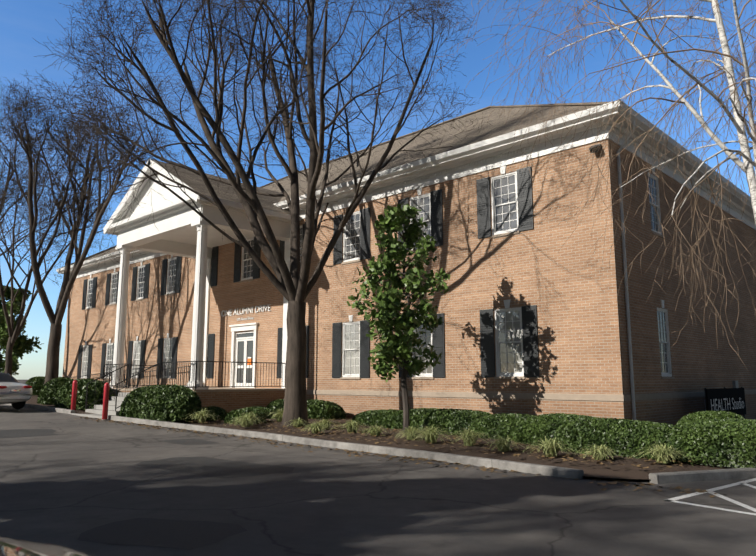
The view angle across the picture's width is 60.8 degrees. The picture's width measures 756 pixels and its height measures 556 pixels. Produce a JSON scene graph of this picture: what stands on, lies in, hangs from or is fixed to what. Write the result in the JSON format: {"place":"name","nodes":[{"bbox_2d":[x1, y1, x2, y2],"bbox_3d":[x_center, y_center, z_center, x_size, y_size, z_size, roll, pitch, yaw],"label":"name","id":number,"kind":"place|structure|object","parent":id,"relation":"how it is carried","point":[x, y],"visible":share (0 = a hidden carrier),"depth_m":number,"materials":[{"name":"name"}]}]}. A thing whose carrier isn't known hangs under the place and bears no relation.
{"place":"outdoors","nodes":[
{"label":"outdoors","id":0,"kind":"place"},
{"bbox_2d":[0,536,93,555],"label":"curb","id":1,"kind":"structure","parent":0,"point":[9,546],"depth_m":2.57,"materials":[{"name":"grey concrete"}]},
{"bbox_2d":[0,380,755,555],"bbox_3d":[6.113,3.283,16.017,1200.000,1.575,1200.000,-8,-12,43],"label":"asphalt ground","id":2,"kind":"structure","parent":0,"point":[70,482],"depth_m":8.11,"materials":[{"name":"grey asphalt"}]},
{"bbox_2d":[0,372,32,409],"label":"white sedan car","id":3,"kind":"object","parent":2,"relation":"on","point":[15,393],"visible":1,"depth_m":24.01,"materials":[{"name":"white paint"}]},
{"bbox_2d":[0,285,43,374],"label":"evergreen tree","id":4,"kind":"object","parent":2,"relation":"on","point":[23,344],"visible":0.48,"depth_m":41.45,"materials":[{"name":"green plant"}]},
{"bbox_2d":[0,116,102,284],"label":"tree","id":5,"kind":"object","parent":2,"relation":"on","point":[7,184],"visible":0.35,"depth_m":39.72,"materials":[{"name":"brown plant"}]},
{"bbox_2d":[0,131,117,374],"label":"tree","id":6,"kind":"object","parent":2,"relation":"on","point":[13,334],"visible":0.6,"depth_m":31.75,"materials":[{"name":"brown plant"}]},
{"bbox_2d":[52,206,116,306],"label":"tree","id":7,"kind":"object","parent":2,"relation":"on","point":[96,241],"visible":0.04,"depth_m":80.99,"materials":[{"name":"brown plant"}]},
{"bbox_2d":[71,380,109,419],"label":"bollards","id":8,"kind":"object","parent":2,"relation":"on","point":[105,399],"visible":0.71,"depth_m":21.37,"materials":[{"name":"red metal"}]},
{"bbox_2d":[0,70,189,383],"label":"tree","id":9,"kind":"object","parent":2,"relation":"on","point":[52,360],"visible":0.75,"depth_m":29.71,"materials":[{"name":"brown plant"}]},
{"bbox_2d":[0,429,294,549],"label":"road repair patches","id":10,"kind":"object","parent":2,"relation":"on","point":[179,534],"visible":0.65,"depth_m":6.86,"materials":[{"name":"black asphalt"}]},
{"bbox_2d":[18,0,490,426],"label":"bare tree","id":11,"kind":"object","parent":2,"relation":"on","point":[294,286],"visible":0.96,"depth_m":19.17,"materials":[{"name":"brown plant"}]},
{"bbox_2d":[26,395,733,479],"bbox_3d":[-3.897,4.838,23.843,42.500,0.851,11.200,-8,-12,43],"label":"mulch bed","id":12,"kind":"object","parent":2,"relation":"on","point":[627,470],"visible":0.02,"depth_m":13.22,"materials":[{"name":"brown soil"}]},
{"bbox_2d":[25,376,755,467],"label":"boxwood shrubs","id":13,"kind":"object","parent":12,"relation":"on","point":[720,438],"visible":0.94,"depth_m":15.17,"materials":[{"name":"green plant"}]},
{"bbox_2d":[347,203,449,434],"bbox_3d":[0.489,1.034,17.153,2.709,6.183,3.083,0,-9,-1],"label":"holly tree","id":14,"kind":"object","parent":12,"relation":"on","point":[390,305],"visible":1,"depth_m":16.61,"materials":[{"name":"green plant"}]},
{"bbox_2d":[185,408,696,463],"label":"liriope tufts","id":15,"kind":"object","parent":12,"relation":"on","point":[662,453],"visible":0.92,"depth_m":14.14,"materials":[{"name":"green plant"}]},
{"bbox_2d":[6,403,755,483],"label":"curb","id":16,"kind":"structure","parent":2,"relation":"on","point":[682,476],"depth_m":12.07,"materials":[{"name":"concrete"}]},
{"bbox_2d":[66,417,716,497],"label":"fallen leaves","id":17,"kind":"object","parent":2,"relation":"on","point":[626,483],"visible":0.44,"depth_m":13.04,"materials":[{"name":"brown plant"}]},
{"bbox_2d":[56,100,755,424],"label":"brick building","id":18,"kind":"structure","parent":2,"relation":"on","point":[535,320],"depth_m":20.94,"materials":[{"name":"brick"}]},
{"bbox_2d":[237,317,253,320],"bbox_3d":[-5.694,1.740,27.566,1.215,0.119,0.024,-8,-12,43],"label":"sign lettering","id":19,"kind":"object","parent":18,"relation":"attached to","point":[247,318],"visible":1,"depth_m":27.53,"materials":[{"name":"white paint"}]},
{"bbox_2d":[221,304,270,316],"bbox_3d":[-5.698,1.404,27.609,3.588,0.280,0.044,-8,-12,43],"label":"sign lettering","id":20,"kind":"object","parent":18,"relation":"attached to","point":[229,312],"visible":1,"depth_m":27.49,"materials":[{"name":"white paint"}]},
{"bbox_2d":[704,381,738,410],"bbox_3d":[11.636,4.220,21.693,0.099,1.500,3.550,-8,-12,43],"label":"wall vent and meter","id":21,"kind":"object","parent":18,"relation":"attached to","point":[735,384],"visible":0.12,"depth_m":22.82,"materials":[{"name":"grey metal"}]},
{"bbox_2d":[423,0,755,368],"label":"birch tree","id":22,"kind":"object","parent":2,"relation":"on","point":[739,122],"visible":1,"depth_m":12.65,"materials":[{"name":"white plant"}]},
{"bbox_2d":[664,478,755,514],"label":"road markings","id":23,"kind":"object","parent":2,"relation":"on","point":[745,482],"visible":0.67,"depth_m":8.35,"materials":[{"name":"paint"}]},
{"bbox_2d":[704,387,745,417],"bbox_3d":[10.702,4.010,19.729,0.080,1.300,3.800,-8,-12,43],"label":"sign","id":24,"kind":"object","parent":2,"relation":"on","point":[722,393],"visible":0.56,"depth_m":19.71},
{"bbox_2d":[711,397,743,410],"bbox_3d":[10.742,3.861,19.728,0.004,0.364,3.358,-8,-12,43],"label":"sign lettering","id":25,"kind":"object","parent":24,"relation":"attached to","point":[737,402],"visible":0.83,"depth_m":19.49},
{"bbox_2d":[0,0,755,379],"label":"sky","id":26,"kind":"structure","parent":0,"point":[21,21],"materials":[{"name":"blue"}]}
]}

